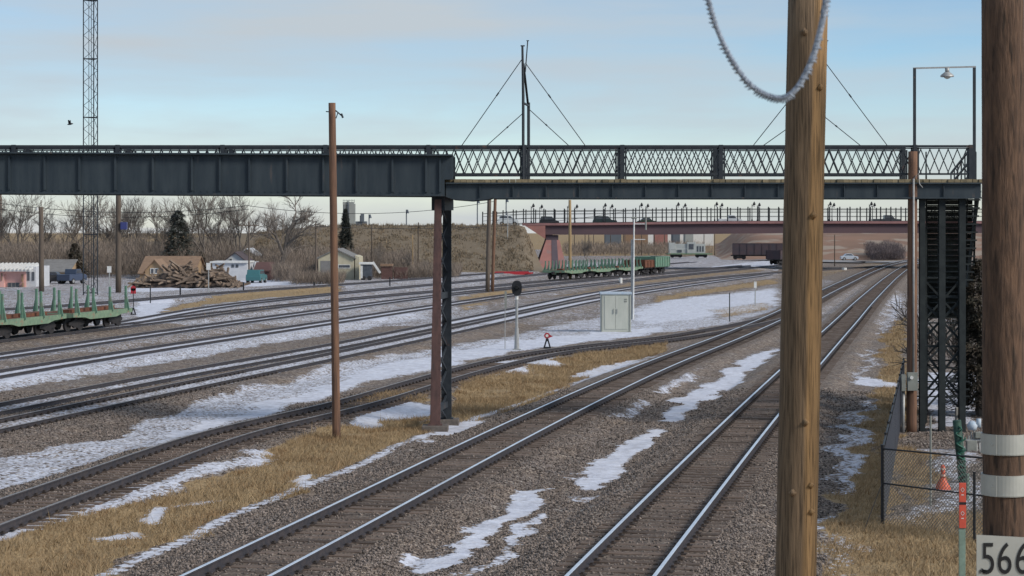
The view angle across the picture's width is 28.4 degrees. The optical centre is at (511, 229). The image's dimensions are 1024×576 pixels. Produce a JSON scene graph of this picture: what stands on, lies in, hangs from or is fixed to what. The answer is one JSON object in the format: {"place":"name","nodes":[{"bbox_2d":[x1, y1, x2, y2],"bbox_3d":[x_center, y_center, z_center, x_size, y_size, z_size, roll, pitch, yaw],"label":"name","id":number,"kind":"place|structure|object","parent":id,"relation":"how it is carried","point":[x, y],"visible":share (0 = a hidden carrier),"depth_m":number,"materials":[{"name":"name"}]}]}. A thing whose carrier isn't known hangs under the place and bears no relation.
{"place":"outdoors","nodes":[
{"label":"outdoors","id":0,"kind":"place"},
{"bbox_2d":[83,0,97,294],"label":"lattice tower","id":1,"kind":"structure","parent":0,"point":[91,117],"depth_m":198.92,"materials":[{"name":"metal"}]},
{"bbox_2d":[0,203,248,212],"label":"overhead wire","id":2,"kind":"object","parent":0,"point":[126,212],"visible":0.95,"depth_m":235.98,"materials":[{"name":"black paint"}]},
{"bbox_2d":[2,209,247,217],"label":"overhead wire","id":3,"kind":"object","parent":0,"point":[129,217],"visible":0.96,"depth_m":231.99,"materials":[{"name":"black paint"}]},
{"bbox_2d":[6,225,534,232],"bbox_3d":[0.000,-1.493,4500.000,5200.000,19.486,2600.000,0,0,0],"label":"distant hills","id":4,"kind":"structure","parent":0,"point":[36,229],"depth_m":3743.57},
{"bbox_2d":[6,225,553,271],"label":"embankment","id":5,"kind":"structure","parent":0,"point":[480,250],"depth_m":313.11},
{"bbox_2d":[254,222,533,270],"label":"slope scrub","id":6,"kind":"object","parent":5,"relation":"on","point":[429,242],"visible":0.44,"depth_m":313.43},
{"bbox_2d":[498,215,518,224],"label":"suv","id":7,"kind":"object","parent":5,"relation":"on","point":[510,219],"visible":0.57,"depth_m":325.10,"materials":[{"name":"white metal"}]},
{"bbox_2d":[252,201,493,213],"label":"overhead wire","id":8,"kind":"object","parent":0,"point":[361,213],"visible":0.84,"depth_m":241.98,"materials":[{"name":"black paint"}]},
{"bbox_2d":[318,211,625,228],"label":"overhead wire","id":9,"kind":"object","parent":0,"point":[464,227],"visible":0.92,"depth_m":258.40,"materials":[{"name":"black paint"}]},
{"bbox_2d":[0,0,981,227],"label":"sky","id":10,"kind":"structure","parent":0,"point":[171,72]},
{"bbox_2d":[0,233,982,575],"bbox_3d":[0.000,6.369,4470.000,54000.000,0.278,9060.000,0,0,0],"label":"ground","id":11,"kind":"structure","parent":0,"point":[754,361],"depth_m":77.72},
{"bbox_2d":[0,197,24,242],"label":"bare tree","id":12,"kind":"object","parent":11,"relation":"on","point":[4,225],"visible":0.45,"depth_m":315.89,"materials":[{"name":"grey plant"}]},
{"bbox_2d":[0,263,49,286],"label":"pink building","id":13,"kind":"structure","parent":11,"relation":"on","point":[25,275],"depth_m":226.00,"materials":[{"name":"paint"}]},
{"bbox_2d":[0,195,53,260],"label":"bare tree","id":14,"kind":"object","parent":11,"relation":"on","point":[20,223],"visible":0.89,"depth_m":283.01,"materials":[{"name":"grey plant"}]},
{"bbox_2d":[36,200,43,291],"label":"utility pole","id":15,"kind":"object","parent":11,"relation":"on","point":[41,253],"visible":0.94,"depth_m":209.29,"materials":[{"name":"brown wood"}]},
{"bbox_2d":[26,204,68,248],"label":"bare tree","id":16,"kind":"object","parent":11,"relation":"on","point":[49,236],"visible":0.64,"depth_m":292.76,"materials":[{"name":"grey plant"}]},
{"bbox_2d":[50,272,65,283],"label":"car","id":17,"kind":"object","parent":11,"relation":"on","point":[53,276],"visible":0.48,"depth_m":239.10,"materials":[{"name":"black metal"}]},
{"bbox_2d":[44,259,81,273],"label":"house","id":18,"kind":"structure","parent":11,"relation":"on","point":[60,266],"depth_m":264.45,"materials":[{"name":"grey"}]},
{"bbox_2d":[57,269,86,283],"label":"pickup truck","id":19,"kind":"object","parent":11,"relation":"on","point":[71,276],"visible":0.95,"depth_m":239.28,"materials":[{"name":"blue metal"}]},
{"bbox_2d":[63,243,90,277],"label":"conifer","id":20,"kind":"object","parent":11,"relation":"on","point":[71,253],"visible":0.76,"depth_m":267.57,"materials":[{"name":"green plant"}]},
{"bbox_2d":[54,195,105,244],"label":"bare tree","id":21,"kind":"object","parent":11,"relation":"on","point":[76,231],"visible":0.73,"depth_m":299.29,"materials":[{"name":"grey plant"}]},
{"bbox_2d":[55,195,115,250],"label":"bare tree","id":22,"kind":"object","parent":11,"relation":"on","point":[86,221],"visible":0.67,"depth_m":301.50,"materials":[{"name":"grey plant"}]},
{"bbox_2d":[79,195,127,273],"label":"bare tree","id":23,"kind":"object","parent":11,"relation":"on","point":[108,234],"visible":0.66,"depth_m":286.83,"materials":[{"name":"grey plant"}]},
{"bbox_2d":[115,196,127,292],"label":"utility pole","id":24,"kind":"object","parent":11,"relation":"on","point":[120,225],"visible":0.91,"depth_m":205.73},
{"bbox_2d":[105,196,147,269],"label":"bare tree","id":25,"kind":"object","parent":11,"relation":"on","point":[139,209],"visible":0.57,"depth_m":295.14,"materials":[{"name":"grey plant"}]},
{"bbox_2d":[121,197,153,243],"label":"bare tree","id":26,"kind":"object","parent":11,"relation":"on","point":[144,232],"visible":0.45,"depth_m":308.08,"materials":[{"name":"grey plant"}]},
{"bbox_2d":[143,197,185,255],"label":"bare tree","id":27,"kind":"object","parent":11,"relation":"on","point":[155,223],"visible":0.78,"depth_m":285.40,"materials":[{"name":"grey plant"}]},
{"bbox_2d":[137,256,205,277],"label":"house","id":28,"kind":"structure","parent":11,"relation":"on","point":[180,260],"depth_m":266.27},
{"bbox_2d":[143,259,167,277],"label":"porch gable","id":29,"kind":"structure","parent":28,"relation":"attached to","point":[154,266],"depth_m":250.00,"materials":[{"name":"beige"}]},
{"bbox_2d":[150,196,203,244],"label":"bare tree","id":30,"kind":"object","parent":11,"relation":"on","point":[164,205],"visible":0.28,"depth_m":309.63,"materials":[{"name":"grey plant"}]},
{"bbox_2d":[160,210,198,255],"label":"conifer","id":31,"kind":"object","parent":11,"relation":"on","point":[180,235],"visible":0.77,"depth_m":273.53,"materials":[{"name":"green plant"}]},
{"bbox_2d":[130,269,233,287],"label":"log pile","id":32,"kind":"object","parent":11,"relation":"on","point":[173,284],"visible":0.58,"depth_m":222.50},
{"bbox_2d":[168,196,223,253],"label":"bare tree","id":33,"kind":"object","parent":11,"relation":"on","point":[194,217],"visible":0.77,"depth_m":277.26,"materials":[{"name":"grey plant"}]},
{"bbox_2d":[184,196,232,260],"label":"bare tree","id":34,"kind":"object","parent":11,"relation":"on","point":[214,229],"visible":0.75,"depth_m":284.03,"materials":[{"name":"grey plant"}]},
{"bbox_2d":[210,261,253,280],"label":"white building","id":35,"kind":"structure","parent":11,"relation":"on","point":[238,269],"depth_m":255.00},
{"bbox_2d":[0,232,465,283],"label":"bare brush","id":36,"kind":"object","parent":11,"relation":"on","point":[295,268],"visible":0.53,"depth_m":271.83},
{"bbox_2d":[212,196,254,250],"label":"bare tree","id":37,"kind":"object","parent":11,"relation":"on","point":[222,238],"visible":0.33,"depth_m":301.78,"materials":[{"name":"grey plant"}]},
{"bbox_2d":[207,196,261,251],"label":"bare tree","id":38,"kind":"object","parent":11,"relation":"on","point":[236,221],"visible":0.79,"depth_m":288.62,"materials":[{"name":"grey plant"}]},
{"bbox_2d":[223,251,252,260],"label":"house","id":39,"kind":"structure","parent":11,"relation":"on","point":[239,256],"depth_m":263.00,"materials":[{"name":"white"}]},
{"bbox_2d":[238,221,258,269],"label":"utility pole","id":40,"kind":"object","parent":11,"relation":"on","point":[248,225],"visible":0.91,"depth_m":252.60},
{"bbox_2d":[246,270,266,282],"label":"suv","id":41,"kind":"object","parent":11,"relation":"on","point":[252,276],"visible":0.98,"depth_m":241.47,"materials":[{"name":"teal metal"}]},
{"bbox_2d":[253,262,274,279],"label":"shed","id":42,"kind":"structure","parent":11,"relation":"on","point":[266,267],"depth_m":256.79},
{"bbox_2d":[253,200,283,236],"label":"bare tree","id":43,"kind":"object","parent":11,"relation":"on","point":[270,218],"visible":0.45,"depth_m":319.21,"materials":[{"name":"grey plant"}]},
{"bbox_2d":[251,197,323,262],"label":"bare tree","id":44,"kind":"object","parent":11,"relation":"on","point":[295,219],"visible":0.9,"depth_m":269.81,"materials":[{"name":"brown plant"}]},
{"bbox_2d":[4,266,588,310],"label":"railway track","id":45,"kind":"structure","parent":11,"relation":"on","point":[172,296],"depth_m":199.75,"materials":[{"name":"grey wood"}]},
{"bbox_2d":[305,223,325,270],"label":"utility pole","id":46,"kind":"object","parent":11,"relation":"on","point":[315,226],"visible":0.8,"depth_m":252.59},
{"bbox_2d":[326,103,343,438],"bbox_3d":[-5.411,1.320,61.894,0.551,10.363,0.254,0,0,0],"label":"utility pole","id":47,"kind":"object","parent":11,"relation":"on","point":[335,364],"visible":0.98,"depth_m":61.80,"materials":[{"name":"wood"}]},
{"bbox_2d":[317,248,356,279],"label":"garage","id":48,"kind":"structure","parent":11,"relation":"on","point":[346,259],"depth_m":258.00,"materials":[{"name":"beige"}]},
{"bbox_2d":[321,261,329,272],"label":"door","id":49,"kind":"structure","parent":48,"relation":"in","point":[325,265],"depth_m":257.93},
{"bbox_2d":[338,208,354,252],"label":"conifer","id":50,"kind":"object","parent":11,"relation":"on","point":[345,231],"visible":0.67,"depth_m":302.60,"materials":[{"name":"green plant"}]},
{"bbox_2d":[343,199,355,224],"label":"grain elevator","id":51,"kind":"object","parent":11,"relation":"on","point":[350,206],"visible":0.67,"depth_m":898.80,"materials":[{"name":"concrete"}]},
{"bbox_2d":[355,255,362,279],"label":"garage annex","id":52,"kind":"object","parent":11,"relation":"on","point":[359,258],"visible":0.64,"depth_m":258.00,"materials":[{"name":"beige"}]},
{"bbox_2d":[359,261,380,279],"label":"camper trailer","id":53,"kind":"object","parent":11,"relation":"on","point":[366,269],"visible":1,"depth_m":254.95,"materials":[{"name":"white metal"}]},
{"bbox_2d":[0,265,750,359],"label":"railway track","id":54,"kind":"structure","parent":11,"relation":"on","point":[156,331],"depth_m":134.74,"materials":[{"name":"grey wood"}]},
{"bbox_2d":[0,266,750,341],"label":"railway track","id":55,"kind":"structure","parent":11,"relation":"on","point":[252,308],"depth_m":158.60,"materials":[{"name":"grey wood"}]},
{"bbox_2d":[0,290,66,338],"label":"flatcar","id":56,"kind":"object","parent":55,"relation":"on","point":[39,321],"visible":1,"depth_m":115.74,"materials":[{"name":"metal"}]},
{"bbox_2d":[33,285,131,331],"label":"flatcar","id":57,"kind":"object","parent":55,"relation":"on","point":[78,318],"visible":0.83,"depth_m":123.26,"materials":[{"name":"green paint"}]},
{"bbox_2d":[542,260,587,279],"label":"flatcar","id":58,"kind":"object","parent":55,"relation":"on","point":[565,272],"visible":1,"depth_m":247.30,"materials":[{"name":"green paint"}]},
{"bbox_2d":[572,259,615,277],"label":"flatcar","id":59,"kind":"object","parent":55,"relation":"on","point":[594,270],"visible":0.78,"depth_m":257.81,"materials":[{"name":"metal"}]},
{"bbox_2d":[600,258,642,275],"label":"flatcar","id":60,"kind":"object","parent":55,"relation":"on","point":[621,268],"visible":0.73,"depth_m":266.17,"materials":[{"name":"metal"}]},
{"bbox_2d":[624,260,653,274],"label":"gondola car","id":61,"kind":"object","parent":55,"relation":"on","point":[646,265],"visible":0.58,"depth_m":271.87,"materials":[{"name":"metal"}]},
{"bbox_2d":[635,256,669,273],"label":"gondola car","id":62,"kind":"object","parent":55,"relation":"on","point":[661,263],"visible":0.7,"depth_m":276.87,"materials":[{"name":"green paint"}]},
{"bbox_2d":[367,241,385,273],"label":"bare tree","id":63,"kind":"object","parent":11,"relation":"on","point":[378,255],"visible":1,"depth_m":270.57,"materials":[{"name":"grey plant"}]},
{"bbox_2d":[0,274,772,433],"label":"railway track","id":64,"kind":"structure","parent":11,"relation":"on","point":[66,416],"depth_m":85.22,"materials":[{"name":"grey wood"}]},
{"bbox_2d":[0,316,780,533],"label":"railway track","id":65,"kind":"structure","parent":11,"relation":"on","point":[172,465],"depth_m":58.98,"materials":[{"name":"brown wood"}]},
{"bbox_2d":[0,264,781,377],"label":"railway track","id":66,"kind":"structure","parent":11,"relation":"on","point":[138,353],"depth_m":120.28,"materials":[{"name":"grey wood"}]},
{"bbox_2d":[766,250,782,264],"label":"gondola car","id":67,"kind":"object","parent":66,"relation":"on","point":[774,256],"visible":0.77,"depth_m":353.62,"materials":[{"name":"metal"}]},
{"bbox_2d":[380,264,407,278],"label":"brown fence","id":68,"kind":"object","parent":11,"relation":"on","point":[399,270],"visible":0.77,"depth_m":262.00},
{"bbox_2d":[111,262,694,323],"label":"railway track","id":69,"kind":"structure","parent":11,"relation":"on","point":[311,296],"depth_m":182.76,"materials":[{"name":"grey metal"}]},
{"bbox_2d":[421,195,458,431],"bbox_3d":[-2.310,2.748,65.850,0.929,7.723,3.246,0,0,7],"label":"bridge bent","id":70,"kind":"object","parent":11,"relation":"on","point":[442,419],"visible":0.98,"depth_m":64.78,"materials":[{"name":"metal"}]},
{"bbox_2d":[0,145,981,201],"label":"footbridge","id":71,"kind":"object","parent":70,"relation":"on","point":[129,170],"visible":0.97,"depth_m":64.00,"materials":[{"name":"paint"}]},
{"bbox_2d":[461,40,585,178],"bbox_3d":[0.363,-3.780,65.168,3.958,4.418,2.065,0,0,0],"label":"bridge mast","id":72,"kind":"object","parent":71,"relation":"on","point":[524,80],"visible":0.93,"depth_m":64.19,"materials":[{"name":"metal"}]},
{"bbox_2d":[754,40,886,144],"bbox_3d":[9.765,-3.780,65.168,4.244,4.418,2.065,0,0,0],"label":"bridge mast","id":73,"kind":"object","parent":71,"relation":"on","point":[826,118],"visible":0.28,"depth_m":64.20,"materials":[{"name":"metal"}]},
{"bbox_2d":[913,66,975,178],"bbox_3d":[13.702,-3.383,64.200,1.996,3.590,0.429,0,0,0],"label":"light portal","id":74,"kind":"object","parent":71,"relation":"on","point":[946,74],"visible":1,"depth_m":64.19,"materials":[{"name":"metal"}]},
{"bbox_2d":[0,266,884,414],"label":"railway track","id":75,"kind":"structure","parent":11,"relation":"on","point":[17,409],"depth_m":96.00,"materials":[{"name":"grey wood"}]},
{"bbox_2d":[485,200,490,291],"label":"utility pole","id":76,"kind":"object","parent":11,"relation":"on","point":[488,246],"visible":0.71,"depth_m":202.39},
{"bbox_2d":[0,387,982,575],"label":"ballast stones","id":77,"kind":"object","parent":11,"relation":"on","point":[529,561],"visible":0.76,"depth_m":47.36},
{"bbox_2d":[0,268,982,575],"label":"dry grass","id":78,"kind":"structure","parent":11,"relation":"on","point":[468,408],"depth_m":49.34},
{"bbox_2d":[491,200,496,291],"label":"utility pole","id":79,"kind":"object","parent":11,"relation":"on","point":[493,246],"visible":0.71,"depth_m":204.12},
{"bbox_2d":[495,271,532,274],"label":"rail stack","id":80,"kind":"object","parent":11,"relation":"on","point":[519,272],"visible":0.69,"depth_m":288.29,"materials":[{"name":"red paint"}]},
{"bbox_2d":[512,281,521,349],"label":"signal","id":81,"kind":"object","parent":11,"relation":"on","point":[516,288],"visible":1,"depth_m":107.86,"materials":[{"name":"black paint"}]},
{"bbox_2d":[173,259,918,575],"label":"railway track","id":82,"kind":"structure","parent":11,"relation":"on","point":[323,552],"depth_m":52.21,"materials":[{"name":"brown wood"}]},
{"bbox_2d":[568,200,571,278],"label":"utility pole","id":83,"kind":"object","parent":11,"relation":"on","point":[570,243],"visible":0.72,"depth_m":252.51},
{"bbox_2d":[599,292,631,331],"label":"equipment cabinet","id":84,"kind":"object","parent":11,"relation":"on","point":[615,311],"visible":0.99,"depth_m":126.31,"materials":[{"name":"metal"}]},
{"bbox_2d":[623,235,647,244],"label":"building","id":85,"kind":"structure","parent":11,"relation":"on","point":[628,238],"depth_m":760.00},
{"bbox_2d":[562,238,714,255],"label":"field brush","id":86,"kind":"object","parent":11,"relation":"on","point":[660,248],"visible":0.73,"depth_m":504.63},
{"bbox_2d":[631,217,646,318],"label":"antenna mast","id":87,"kind":"object","parent":11,"relation":"on","point":[632,270],"visible":0.94,"depth_m":144.15,"materials":[{"name":"metal"}]},
{"bbox_2d":[653,235,667,244],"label":"building","id":88,"kind":"structure","parent":11,"relation":"on","point":[660,238],"depth_m":720.00,"materials":[{"name":"red concrete"}]},
{"bbox_2d":[648,234,713,245],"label":"building","id":89,"kind":"structure","parent":11,"relation":"on","point":[707,239],"depth_m":800.00,"materials":[{"name":"white paint"}]},
{"bbox_2d":[666,242,712,257],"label":"locomotive","id":90,"kind":"object","parent":11,"relation":"on","point":[688,248],"visible":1,"depth_m":444.51,"materials":[{"name":"white paint"}]},
{"bbox_2d":[482,207,981,268],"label":"overpass","id":91,"kind":"object","parent":11,"relation":"on","point":[551,250],"visible":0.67,"depth_m":322.00,"materials":[{"name":"metal"}]},
{"bbox_2d":[540,216,558,222],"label":"suv","id":92,"kind":"object","parent":91,"relation":"on","point":[548,219],"visible":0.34,"depth_m":325.19,"materials":[{"name":"black metal"}]},
{"bbox_2d":[592,216,616,222],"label":"suv","id":93,"kind":"object","parent":91,"relation":"on","point":[608,220],"visible":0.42,"depth_m":325.10,"materials":[{"name":"black metal"}]},
{"bbox_2d":[871,215,899,220],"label":"pickup truck","id":94,"kind":"object","parent":91,"relation":"on","point":[886,217],"visible":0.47,"depth_m":325.10,"materials":[{"name":"black metal"}]},
{"bbox_2d":[547,260,918,575],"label":"railway track","id":95,"kind":"structure","parent":11,"relation":"on","point":[673,557],"depth_m":49.81,"materials":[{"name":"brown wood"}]},
{"bbox_2d":[775,0,827,575],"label":"utility pole","id":96,"kind":"object","parent":11,"relation":"on","point":[799,396],"visible":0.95,"depth_m":14.47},
{"bbox_2d":[705,0,830,103],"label":"frosted cable","id":97,"kind":"object","parent":96,"relation":"attached to","point":[758,91],"visible":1,"depth_m":4.20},
{"bbox_2d":[840,254,857,259],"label":"car","id":98,"kind":"object","parent":11,"relation":"on","point":[848,256],"visible":0.95,"depth_m":419.10,"materials":[{"name":"silver metal"}]},
{"bbox_2d":[863,239,906,259],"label":"dark bush","id":99,"kind":"object","parent":11,"relation":"on","point":[889,251],"visible":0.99,"depth_m":426.93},
{"bbox_2d":[901,151,922,432],"bbox_3d":[12.577,2.018,63.991,0.674,8.967,0.531,0,0,-36],"label":"utility pole","id":100,"kind":"object","parent":11,"relation":"on","point":[909,382],"visible":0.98,"depth_m":64.02,"materials":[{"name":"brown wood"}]},
{"bbox_2d":[865,358,982,542],"bbox_3d":[10.808,5.569,57.928,2.490,1.773,32.877,0,0,8],"label":"chain link fence","id":101,"kind":"object","parent":11,"relation":"on","point":[889,449],"visible":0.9,"depth_m":43.39,"materials":[{"name":"metal"}]},
{"bbox_2d":[930,416,931,505],"bbox_3d":[9.776,5.429,47.317,0.047,2.142,0.049,0,0,0],"label":"metal post","id":102,"kind":"object","parent":11,"relation":"on","point":[931,456],"visible":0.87,"depth_m":47.30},
{"bbox_2d":[890,281,981,398],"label":"bare tree","id":103,"kind":"object","parent":11,"relation":"on","point":[931,338],"visible":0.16,"depth_m":75.49,"materials":[{"name":"brown plant"}]},
{"bbox_2d":[936,465,950,489],"bbox_3d":[10.680,6.146,50.225,0.400,0.608,0.390,0,0,0],"label":"traffic cone","id":104,"kind":"object","parent":11,"relation":"on","point":[945,482],"visible":0.57,"depth_m":50.13,"materials":[{"name":"orange plastic"}]},
{"bbox_2d":[917,152,981,431],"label":"stair tower","id":105,"kind":"structure","parent":11,"relation":"on","point":[947,242],"depth_m":64.38,"materials":[{"name":"metal"}]},
{"bbox_2d":[936,257,981,415],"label":"conifer","id":106,"kind":"object","parent":11,"relation":"on","point":[974,325],"visible":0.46,"depth_m":69.67,"materials":[{"name":"green plant"}]},
{"bbox_2d":[953,420,965,482],"bbox_3d":[11.406,5.676,51.546,0.382,1.651,0.316,0,0,0],"label":"hose pole","id":107,"kind":"object","parent":11,"relation":"on","point":[960,449],"visible":0.84,"depth_m":51.49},
{"bbox_2d":[959,483,965,575],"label":"pipeline marker","id":108,"kind":"object","parent":11,"relation":"on","point":[962,529],"visible":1,"depth_m":32.99,"materials":[{"name":"white paint"}]},
{"bbox_2d":[966,418,980,451],"bbox_3d":[13.445,5.977,58.868,0.502,0.954,0.320,0,0,0],"label":"valve cluster","id":109,"kind":"object","parent":11,"relation":"on","point":[972,444],"visible":0.88,"depth_m":58.81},
{"bbox_2d":[976,0,1023,575],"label":"utility pole","id":110,"kind":"object","parent":11,"relation":"on","point":[1000,546],"visible":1,"depth_m":13.87,"materials":[{"name":"wood"}]},
{"bbox_2d":[604,235,620,245],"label":"building","id":111,"kind":"structure","parent":0,"point":[617,238],"depth_m":700.00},
{"bbox_2d":[745,259,918,261],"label":"road","id":112,"kind":"structure","parent":0,"point":[839,260],"depth_m":392.53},
{"bbox_2d":[731,243,782,259],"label":"gondola car","id":113,"kind":"object","parent":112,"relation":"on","point":[742,250],"visible":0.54,"depth_m":414.15,"materials":[{"name":"metal"}]},
{"bbox_2d":[687,233,981,259],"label":"hills","id":114,"kind":"structure","parent":0,"point":[849,243],"depth_m":462.50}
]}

